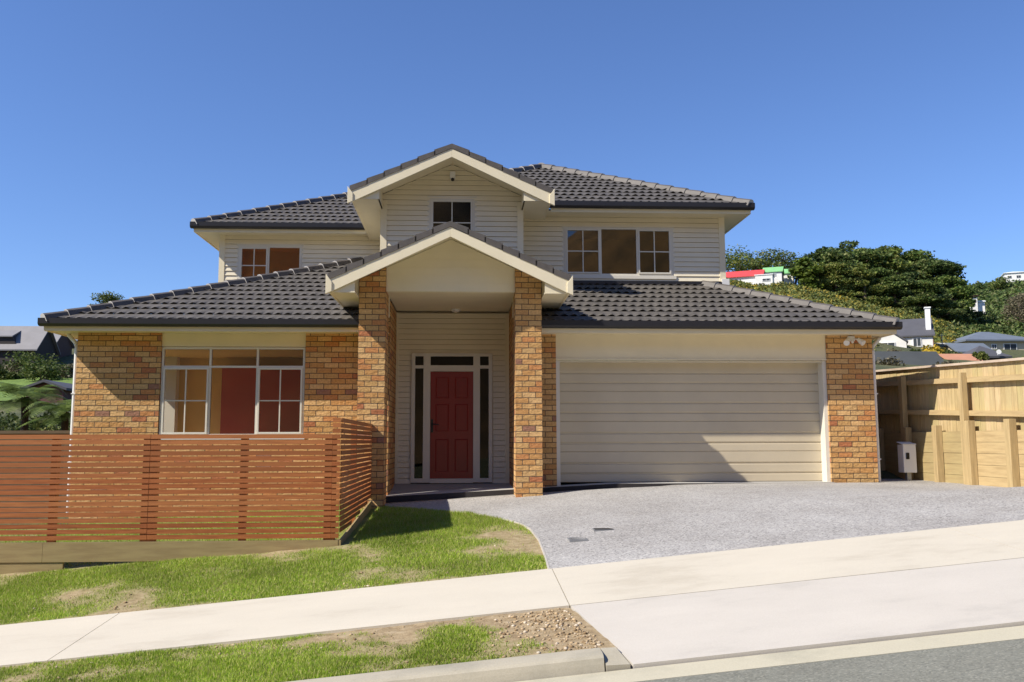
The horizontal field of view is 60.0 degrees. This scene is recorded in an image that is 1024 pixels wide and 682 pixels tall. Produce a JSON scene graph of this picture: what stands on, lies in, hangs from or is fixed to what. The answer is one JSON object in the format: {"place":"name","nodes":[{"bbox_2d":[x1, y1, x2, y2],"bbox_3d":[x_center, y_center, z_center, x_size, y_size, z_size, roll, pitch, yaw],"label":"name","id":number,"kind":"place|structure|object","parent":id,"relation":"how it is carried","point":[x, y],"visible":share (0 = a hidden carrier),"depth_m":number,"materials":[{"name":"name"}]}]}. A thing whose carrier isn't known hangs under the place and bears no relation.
{"place":"outdoors","nodes":[
{"label":"outdoors","id":0,"kind":"place"},
{"bbox_2d":[0,377,72,400],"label":"slope lawn","id":1,"kind":"structure","parent":0,"point":[23,382],"depth_m":60.91,"materials":[{"name":"green plant"}]},
{"bbox_2d":[0,369,9,379],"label":"bush","id":2,"kind":"object","parent":1,"relation":"on","point":[3,375],"visible":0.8,"depth_m":63.92,"materials":[{"name":"green plant"}]},
{"bbox_2d":[7,371,24,379],"bbox_3d":[-36.147,2.773,64.371,1.601,1.144,1.394,-3,-7,27],"label":"bush","id":3,"kind":"object","parent":1,"relation":"on","point":[12,375],"visible":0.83,"depth_m":63.88,"materials":[{"name":"green plant"}]},
{"bbox_2d":[18,358,69,380],"bbox_3d":[-32.701,2.584,62.535,3.450,2.602,3.808,0,-7,-3],"label":"bush","id":4,"kind":"object","parent":1,"relation":"on","point":[48,373],"visible":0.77,"depth_m":61.75,"materials":[{"name":"green plant"}]},
{"bbox_2d":[0,503,546,624],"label":"lawn","id":5,"kind":"structure","parent":0,"point":[514,544],"depth_m":9.96,"materials":[{"name":"green plant"}]},
{"bbox_2d":[0,543,528,623],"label":"soil clods","id":6,"kind":"object","parent":5,"relation":"on","point":[116,606],"visible":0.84,"depth_m":9.20,"materials":[{"name":"soil"}]},
{"bbox_2d":[350,504,526,544],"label":"grass","id":7,"kind":"structure","parent":5,"relation":"on","point":[395,525],"depth_m":12.29,"materials":[{"name":"green plant"}]},
{"bbox_2d":[0,608,616,681],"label":"verge","id":8,"kind":"structure","parent":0,"point":[404,635],"depth_m":6.84,"materials":[{"name":"green plant"}]},
{"bbox_2d":[8,616,531,681],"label":"soil clods","id":9,"kind":"object","parent":8,"relation":"on","point":[332,652],"visible":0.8,"depth_m":6.87,"materials":[{"name":"soil"}]},
{"bbox_2d":[459,608,603,657],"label":"soil clods","id":10,"kind":"object","parent":8,"relation":"on","point":[575,629],"visible":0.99,"depth_m":6.72,"materials":[{"name":"soil"}]},
{"bbox_2d":[0,520,1023,666],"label":"footpath","id":11,"kind":"structure","parent":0,"point":[231,622],"depth_m":8.06,"materials":[{"name":"concrete"}]},
{"bbox_2d":[0,327,1023,524],"bbox_3d":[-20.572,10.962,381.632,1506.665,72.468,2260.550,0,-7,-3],"label":"ground","id":12,"kind":"structure","parent":0,"point":[69,359],"depth_m":56.18,"materials":[{"name":"green plant"}]},
{"bbox_2d":[0,360,11,371],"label":"bush","id":13,"kind":"object","parent":12,"relation":"on","point":[2,366],"visible":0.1,"depth_m":67.95,"materials":[{"name":"green plant"}]},
{"bbox_2d":[0,413,20,427],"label":"bush","id":14,"kind":"object","parent":12,"relation":"on","point":[6,419],"visible":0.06,"depth_m":29.05,"materials":[{"name":"green plant"}]},
{"bbox_2d":[0,411,35,430],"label":"bush","id":15,"kind":"object","parent":12,"relation":"on","point":[10,419],"visible":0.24,"depth_m":27.83,"materials":[{"name":"green plant"}]},
{"bbox_2d":[2,362,41,377],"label":"bush","id":16,"kind":"object","parent":12,"relation":"on","point":[11,369],"visible":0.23,"depth_m":65.97,"materials":[{"name":"green plant"}]},
{"bbox_2d":[0,326,60,366],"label":"house","id":17,"kind":"structure","parent":12,"relation":"on","point":[38,340],"depth_m":79.24,"materials":[{"name":"grey"}]},
{"bbox_2d":[4,350,59,376],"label":"bush","id":18,"kind":"object","parent":12,"relation":"on","point":[24,358],"visible":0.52,"depth_m":65.56,"materials":[{"name":"green plant"}]},
{"bbox_2d":[0,382,67,430],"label":"tree fern","id":19,"kind":"object","parent":12,"relation":"on","point":[21,391],"visible":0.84,"depth_m":24.15,"materials":[{"name":"green plant"}]},
{"bbox_2d":[0,430,69,518],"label":"board fence","id":20,"kind":"object","parent":12,"relation":"on","point":[60,432],"visible":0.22,"depth_m":17.37,"materials":[{"name":"brown wood"}]},
{"bbox_2d":[5,415,70,430],"bbox_3d":[-15.450,3.183,28.933,2.666,1.734,2.170,4,-8,-35],"label":"bush","id":21,"kind":"object","parent":12,"relation":"on","point":[41,427],"visible":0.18,"depth_m":28.74,"materials":[{"name":"green plant"}]},
{"bbox_2d":[16,399,71,429],"bbox_3d":[-12.031,2.448,23.705,2.177,1.854,2.080,4,-8,-35],"label":"tree fern","id":22,"kind":"object","parent":12,"relation":"on","point":[64,417],"visible":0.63,"depth_m":23.48,"materials":[{"name":"green plant"}]},
{"bbox_2d":[23,379,72,402],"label":"shed","id":23,"kind":"structure","parent":12,"relation":"on","point":[66,388],"depth_m":42.87,"materials":[{"name":"grey"}]},
{"bbox_2d":[29,410,70,429],"bbox_3d":[-15.322,3.184,30.094,2.302,1.814,2.143,-3,-7,25],"label":"bush","id":24,"kind":"object","parent":12,"relation":"on","point":[55,424],"visible":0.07,"depth_m":29.98,"materials":[{"name":"green plant"}]},
{"bbox_2d":[53,333,74,358],"bbox_3d":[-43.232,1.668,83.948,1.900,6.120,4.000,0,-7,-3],"label":"house","id":25,"kind":"structure","parent":12,"relation":"on","point":[65,344],"depth_m":84.27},
{"bbox_2d":[59,363,73,377],"bbox_3d":[-32.225,2.451,64.690,1.808,1.749,2.792,4,-8,-34],"label":"bush","id":26,"kind":"object","parent":12,"relation":"on","point":[71,365],"visible":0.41,"depth_m":63.92,"materials":[{"name":"green plant"}]},
{"bbox_2d":[90,290,124,304],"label":"broadleaf tree","id":27,"kind":"object","parent":12,"relation":"on","point":[107,298],"visible":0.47,"depth_m":118.23,"materials":[{"name":"green plant"}]},
{"bbox_2d":[0,418,371,573],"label":"slat fence","id":28,"kind":"object","parent":12,"relation":"on","point":[50,553],"visible":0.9,"depth_m":11.14,"materials":[{"name":"brown wood"}]},
{"bbox_2d":[288,647,629,681],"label":"kerb","id":29,"kind":"structure","parent":12,"relation":"on","point":[552,665],"depth_m":5.85,"materials":[{"name":"concrete"}]},
{"bbox_2d":[37,144,902,523],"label":"house","id":30,"kind":"structure","parent":12,"relation":"on","point":[449,320],"depth_m":16.43,"materials":[{"name":"beige brick"}]},
{"bbox_2d":[159,347,305,434],"bbox_3d":[-4.970,0.899,15.817,2.520,1.580,0.088,0,-7,-3],"label":"window","id":31,"kind":"structure","parent":30,"relation":"in","point":[209,368],"depth_m":15.80,"materials":[{"name":"white wood"}]},
{"bbox_2d":[236,244,303,278],"bbox_3d":[-5.564,-1.718,20.402,1.550,1.040,0.088,0,-7,-3],"label":"window","id":32,"kind":"structure","parent":30,"relation":"in","point":[240,246],"depth_m":20.40,"materials":[{"name":"white wood"}]},
{"bbox_2d":[430,372,472,478],"bbox_3d":[-1.185,1.643,17.427,0.838,2.091,0.091,0,-7,-3],"label":"front door","id":33,"kind":"structure","parent":30,"relation":"in","point":[451,402],"depth_m":17.45,"materials":[{"name":"red wood"}]},
{"bbox_2d":[427,196,476,231],"bbox_3d":[-1.210,-2.413,17.895,1.030,1.030,0.088,0,-7,-3],"label":"window","id":34,"kind":"structure","parent":30,"relation":"in","point":[430,216],"depth_m":17.89,"materials":[{"name":"white wood"}]},
{"bbox_2d":[562,226,675,278],"bbox_3d":[2.251,-1.879,18.777,2.440,1.150,0.088,0,-7,-3],"label":"window","id":35,"kind":"structure","parent":30,"relation":"in","point":[577,275],"depth_m":18.73,"materials":[{"name":"white wood"}]},
{"bbox_2d":[560,362,821,481],"bbox_3d":[3.296,1.484,16.406,4.885,2.208,0.020,0,-7,-3],"label":"garage door","id":36,"kind":"structure","parent":30,"relation":"in","point":[620,421],"depth_m":16.40,"materials":[{"name":"beige metal"}]},
{"bbox_2d":[726,269,764,283],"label":"house","id":37,"kind":"structure","parent":12,"relation":"on","point":[746,276],"depth_m":140.31,"materials":[{"name":"red metal"}]},
{"bbox_2d":[725,244,770,271],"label":"pine tree","id":38,"kind":"object","parent":12,"relation":"on","point":[735,263],"visible":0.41,"depth_m":160.94,"materials":[{"name":"green plant"}]},
{"bbox_2d":[729,251,787,269],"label":"pine tree","id":39,"kind":"object","parent":12,"relation":"on","point":[770,263],"visible":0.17,"depth_m":161.00,"materials":[{"name":"green plant"}]},
{"bbox_2d":[754,274,774,284],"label":"house","id":40,"kind":"structure","parent":12,"relation":"on","point":[766,279],"depth_m":137.24,"materials":[{"name":"white paint"}]},
{"bbox_2d":[734,248,801,270],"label":"pine tree","id":41,"kind":"object","parent":12,"relation":"on","point":[779,255],"visible":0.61,"depth_m":162.41,"materials":[{"name":"green plant"}]},
{"bbox_2d":[518,625,1023,681],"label":"channel","id":42,"kind":"object","parent":12,"relation":"on","point":[814,655],"visible":0.67,"depth_m":5.75,"materials":[{"name":"concrete"}]},
{"bbox_2d":[763,266,784,283],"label":"house","id":43,"kind":"structure","parent":12,"relation":"on","point":[778,273],"depth_m":141.56,"materials":[{"name":"white paint"}]},
{"bbox_2d":[784,269,793,283],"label":"house","id":44,"kind":"structure","parent":12,"relation":"on","point":[786,279],"depth_m":144.69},
{"bbox_2d":[784,262,798,284],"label":"pine tree","id":45,"kind":"object","parent":12,"relation":"on","point":[790,267],"visible":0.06,"depth_m":167.32,"materials":[{"name":"green plant"}]},
{"bbox_2d":[787,257,825,289],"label":"broadleaf tree","id":46,"kind":"object","parent":12,"relation":"on","point":[802,269],"visible":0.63,"depth_m":142.75,"materials":[{"name":"green plant"}]},
{"bbox_2d":[797,246,843,284],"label":"pine tree","id":47,"kind":"object","parent":12,"relation":"on","point":[815,256],"visible":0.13,"depth_m":163.00,"materials":[{"name":"green plant"}]},
{"bbox_2d":[800,262,842,291],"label":"pine tree","id":48,"kind":"object","parent":12,"relation":"on","point":[818,274],"visible":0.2,"depth_m":144.42,"materials":[{"name":"green plant"}]},
{"bbox_2d":[818,262,858,295],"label":"pine tree","id":49,"kind":"object","parent":12,"relation":"on","point":[827,280],"visible":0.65,"depth_m":142.89,"materials":[{"name":"green plant"}]},
{"bbox_2d":[819,250,862,295],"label":"pine tree","id":50,"kind":"object","parent":12,"relation":"on","point":[829,256],"visible":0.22,"depth_m":154.78,"materials":[{"name":"green plant"}]},
{"bbox_2d":[836,240,863,262],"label":"pine tree","id":51,"kind":"object","parent":12,"relation":"on","point":[845,247],"visible":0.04,"depth_m":165.67,"materials":[{"name":"green plant"}]},
{"bbox_2d":[726,277,985,353],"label":"gorse","id":52,"kind":"object","parent":12,"relation":"on","point":[797,291],"depth_m":124.33,"materials":[{"name":"green plant"}]},
{"bbox_2d":[837,266,875,301],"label":"pine tree","id":53,"kind":"object","parent":12,"relation":"on","point":[857,278],"visible":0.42,"depth_m":142.81,"materials":[{"name":"green plant"}]},
{"bbox_2d":[843,263,893,305],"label":"pine tree","id":54,"kind":"object","parent":12,"relation":"on","point":[859,269],"visible":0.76,"depth_m":141.83,"materials":[{"name":"green plant"}]},
{"bbox_2d":[847,246,891,294],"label":"pine tree","id":55,"kind":"object","parent":12,"relation":"on","point":[870,256],"visible":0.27,"depth_m":156.52,"materials":[{"name":"green plant"}]},
{"bbox_2d":[867,267,908,308],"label":"pine tree","id":56,"kind":"object","parent":12,"relation":"on","point":[879,274],"visible":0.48,"depth_m":143.81,"materials":[{"name":"green plant"}]},
{"bbox_2d":[875,244,901,255],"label":"pine tree","id":57,"kind":"object","parent":12,"relation":"on","point":[882,248],"visible":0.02,"depth_m":167.41,"materials":[{"name":"green plant"}]},
{"bbox_2d":[875,356,904,365],"bbox_3d":[23.377,1.797,55.458,2.199,1.632,2.306,0,-7,-3],"label":"bush","id":58,"kind":"object","parent":12,"relation":"on","point":[895,361],"visible":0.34,"depth_m":54.89,"materials":[{"name":"green plant"}]},
{"bbox_2d":[879,334,907,347],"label":"house","id":59,"kind":"structure","parent":12,"relation":"on","point":[896,340],"depth_m":77.68,"materials":[{"name":"white paint"}]},
{"bbox_2d":[883,342,894,345],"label":"window","id":60,"kind":"structure","parent":59,"relation":"in","point":[889,343],"depth_m":77.75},
{"bbox_2d":[876,274,921,307],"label":"pine tree","id":61,"kind":"object","parent":12,"relation":"on","point":[890,285],"visible":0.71,"depth_m":142.00,"materials":[{"name":"green plant"}]},
{"bbox_2d":[874,247,923,302],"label":"pine tree","id":62,"kind":"object","parent":12,"relation":"on","point":[898,263],"visible":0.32,"depth_m":156.92,"materials":[{"name":"green plant"}]},
{"bbox_2d":[875,351,943,365],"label":"house","id":63,"kind":"structure","parent":12,"relation":"on","point":[926,358],"depth_m":61.30,"materials":[{"name":"grey"}]},
{"bbox_2d":[889,249,938,295],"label":"pine tree","id":64,"kind":"object","parent":12,"relation":"on","point":[912,255],"visible":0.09,"depth_m":167.42,"materials":[{"name":"green plant"}]},
{"bbox_2d":[889,272,940,314],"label":"pine tree","id":65,"kind":"object","parent":12,"relation":"on","point":[908,277],"visible":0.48,"depth_m":141.69,"materials":[{"name":"green plant"}]},
{"bbox_2d":[897,307,934,347],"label":"house","id":66,"kind":"structure","parent":12,"relation":"on","point":[918,332],"depth_m":80.65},
{"bbox_2d":[913,338,921,346],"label":"window","id":67,"kind":"structure","parent":66,"relation":"in","point":[916,341],"depth_m":80.22,"materials":[{"name":"white glass"}]},
{"bbox_2d":[899,257,941,308],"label":"pine tree","id":68,"kind":"object","parent":12,"relation":"on","point":[918,271],"visible":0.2,"depth_m":158.98,"materials":[{"name":"green plant"}]},
{"bbox_2d":[903,279,947,317],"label":"pine tree","id":69,"kind":"object","parent":12,"relation":"on","point":[927,285],"visible":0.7,"depth_m":141.54,"materials":[{"name":"green plant"}]},
{"bbox_2d":[917,287,967,318],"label":"pine tree","id":70,"kind":"object","parent":12,"relation":"on","point":[948,302],"visible":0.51,"depth_m":142.24,"materials":[{"name":"green plant"}]},
{"bbox_2d":[934,348,950,353],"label":"bush","id":71,"kind":"object","parent":12,"relation":"on","point":[947,351],"visible":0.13,"depth_m":76.07,"materials":[{"name":"green plant"}]},
{"bbox_2d":[918,259,967,319],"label":"pine tree","id":72,"kind":"object","parent":12,"relation":"on","point":[942,267],"visible":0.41,"depth_m":155.51,"materials":[{"name":"green plant"}]},
{"bbox_2d":[932,360,956,364],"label":"bush","id":73,"kind":"object","parent":12,"relation":"on","point":[944,362],"visible":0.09,"depth_m":55.70,"materials":[{"name":"green plant"}]},
{"bbox_2d":[920,258,970,310],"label":"pine tree","id":74,"kind":"object","parent":12,"relation":"on","point":[934,275],"visible":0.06,"depth_m":162.64,"materials":[{"name":"green plant"}]},
{"bbox_2d":[876,357,1023,484],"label":"board fence","id":75,"kind":"object","parent":12,"relation":"on","point":[987,395],"visible":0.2,"depth_m":15.80,"materials":[{"name":"brown wood"}]},
{"bbox_2d":[878,419,1023,486],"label":"retaining wall","id":76,"kind":"structure","parent":12,"relation":"on","point":[1003,449],"depth_m":15.08,"materials":[{"name":"brown wood"}]},
{"bbox_2d":[939,298,969,324],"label":"pine tree","id":77,"kind":"object","parent":12,"relation":"on","point":[958,318],"visible":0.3,"depth_m":144.12,"materials":[{"name":"green plant"}]},
{"bbox_2d":[944,302,971,321],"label":"pine tree","id":78,"kind":"object","parent":12,"relation":"on","point":[966,317],"visible":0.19,"depth_m":146.93,"materials":[{"name":"green plant"}]},
{"bbox_2d":[937,275,979,323],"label":"pine tree","id":79,"kind":"object","parent":12,"relation":"on","point":[960,293],"visible":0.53,"depth_m":150.93,"materials":[{"name":"green plant"}]},
{"bbox_2d":[939,354,982,360],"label":"house","id":80,"kind":"structure","parent":12,"relation":"on","point":[958,357],"depth_m":68.72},
{"bbox_2d":[943,343,992,352],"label":"house","id":81,"kind":"structure","parent":12,"relation":"on","point":[961,347],"depth_m":79.65,"materials":[{"name":"grey"}]},
{"bbox_2d":[966,312,975,322],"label":"pine tree","id":82,"kind":"object","parent":12,"relation":"on","point":[972,314],"visible":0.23,"depth_m":151.15,"materials":[{"name":"green plant"}]},
{"bbox_2d":[969,296,977,311],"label":"house","id":83,"kind":"structure","parent":12,"relation":"on","point":[976,306],"depth_m":178.68,"materials":[{"name":"white paint"}]},
{"bbox_2d":[966,296,988,317],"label":"pine tree","id":84,"kind":"object","parent":12,"relation":"on","point":[978,314],"visible":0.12,"depth_m":154.14,"materials":[{"name":"green plant"}]},
{"bbox_2d":[974,282,986,289],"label":"tree","id":85,"kind":"object","parent":12,"relation":"on","point":[978,287],"visible":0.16,"depth_m":281.36,"materials":[{"name":"green plant"}]},
{"bbox_2d":[972,351,989,360],"bbox_3d":[33.930,1.181,64.173,1.298,1.021,1.565,0,-7,-3],"label":"bush","id":86,"kind":"object","parent":12,"relation":"on","point":[981,355],"visible":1,"depth_m":63.81,"materials":[{"name":"green plant"}]},
{"bbox_2d":[977,300,984,312],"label":"house","id":87,"kind":"structure","parent":12,"relation":"on","point":[981,306],"depth_m":179.21,"materials":[{"name":"white paint"}]},
{"bbox_2d":[946,310,1023,336],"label":"scrub","id":88,"kind":"object","parent":12,"relation":"on","point":[990,320],"visible":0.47,"depth_m":144.30,"materials":[{"name":"green plant"}]},
{"bbox_2d":[948,332,1023,349],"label":"house","id":89,"kind":"structure","parent":12,"relation":"on","point":[991,340],"depth_m":85.22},
{"bbox_2d":[991,344,996,348],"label":"window","id":90,"kind":"structure","parent":89,"relation":"in","point":[993,346],"depth_m":85.04,"materials":[{"name":"white glass"}]},
{"bbox_2d":[1003,343,1016,349],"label":"window","id":91,"kind":"structure","parent":89,"relation":"in","point":[1006,346],"depth_m":85.12,"materials":[{"name":"blue glass"}]},
{"bbox_2d":[963,346,1012,360],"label":"house","id":92,"kind":"structure","parent":12,"relation":"on","point":[994,354],"depth_m":70.53,"materials":[{"name":"grey"}]},
{"bbox_2d":[967,279,1023,312],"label":"scrub","id":93,"kind":"object","parent":12,"relation":"on","point":[989,296],"visible":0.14,"depth_m":236.10,"materials":[{"name":"green plant"}]},
{"bbox_2d":[981,326,1009,333],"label":"bush","id":94,"kind":"object","parent":12,"relation":"on","point":[1000,329],"visible":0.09,"depth_m":133.49,"materials":[{"name":"green plant"}]},
{"bbox_2d":[988,276,1010,289],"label":"tree","id":95,"kind":"object","parent":12,"relation":"on","point":[1000,282],"visible":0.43,"depth_m":271.47,"materials":[{"name":"green plant"}]},
{"bbox_2d":[1000,293,1023,322],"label":"tree","id":96,"kind":"object","parent":12,"relation":"on","point":[1015,310],"visible":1,"depth_m":146.30,"materials":[{"name":"brown plant"}]},
{"bbox_2d":[1001,272,1023,282],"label":"house","id":97,"kind":"structure","parent":12,"relation":"on","point":[1014,276],"depth_m":304.20,"materials":[{"name":"white paint"}]},
{"bbox_2d":[1003,293,1023,319],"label":"tree","id":98,"kind":"object","parent":12,"relation":"on","point":[1015,304],"visible":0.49,"depth_m":156.70,"materials":[{"name":"green plant"}]},
{"bbox_2d":[0,0,1023,325],"label":"sky","id":99,"kind":"structure","parent":0,"point":[124,123],"materials":[{"name":"blue"}]},
{"bbox_2d":[384,479,1023,568],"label":"driveway","id":100,"kind":"structure","parent":0,"point":[661,521],"depth_m":11.16,"materials":[{"name":"grey concrete"}]},
{"bbox_2d":[395,507,549,568],"bbox_3d":[-0.563,2.619,12.258,0.967,0.322,6.921,3,-7,-23],"label":"driveway edging","id":101,"kind":"object","parent":100,"relation":"on","point":[539,541],"visible":0.22,"depth_m":10.67,"materials":[{"name":"concrete"}]},
{"bbox_2d":[567,537,588,542],"bbox_3d":[0.767,2.323,10.350,0.220,0.038,0.260,0,-7,-3],"label":"drain grate","id":102,"kind":"object","parent":100,"relation":"on","point":[575,539],"visible":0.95,"depth_m":10.28,"materials":[{"name":"grey metal"}]},
{"bbox_2d":[592,528,614,531],"bbox_3d":[1.124,2.317,10.884,0.260,0.030,0.190,0,-7,-3],"label":"service cover","id":103,"kind":"object","parent":100,"relation":"on","point":[599,529],"visible":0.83,"depth_m":10.81,"materials":[{"name":"black metal"}]},
{"bbox_2d":[897,442,916,480],"bbox_3d":[7.468,2.293,16.762,0.270,0.774,0.245,0,-7,-3],"label":"meter box","id":104,"kind":"object","parent":100,"relation":"on","point":[907,464],"visible":0.97,"depth_m":16.68,"materials":[{"name":"white paint"}]},
{"bbox_2d":[571,558,1023,668],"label":"driveway crossing","id":105,"kind":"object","parent":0,"point":[741,622],"visible":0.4,"depth_m":6.62,"materials":[{"name":"concrete"}]},
{"bbox_2d":[641,639,1023,681],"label":"road","id":106,"kind":"structure","parent":0,"point":[1001,661],"depth_m":5.35,"materials":[{"name":"grey asphalt"}]}
]}

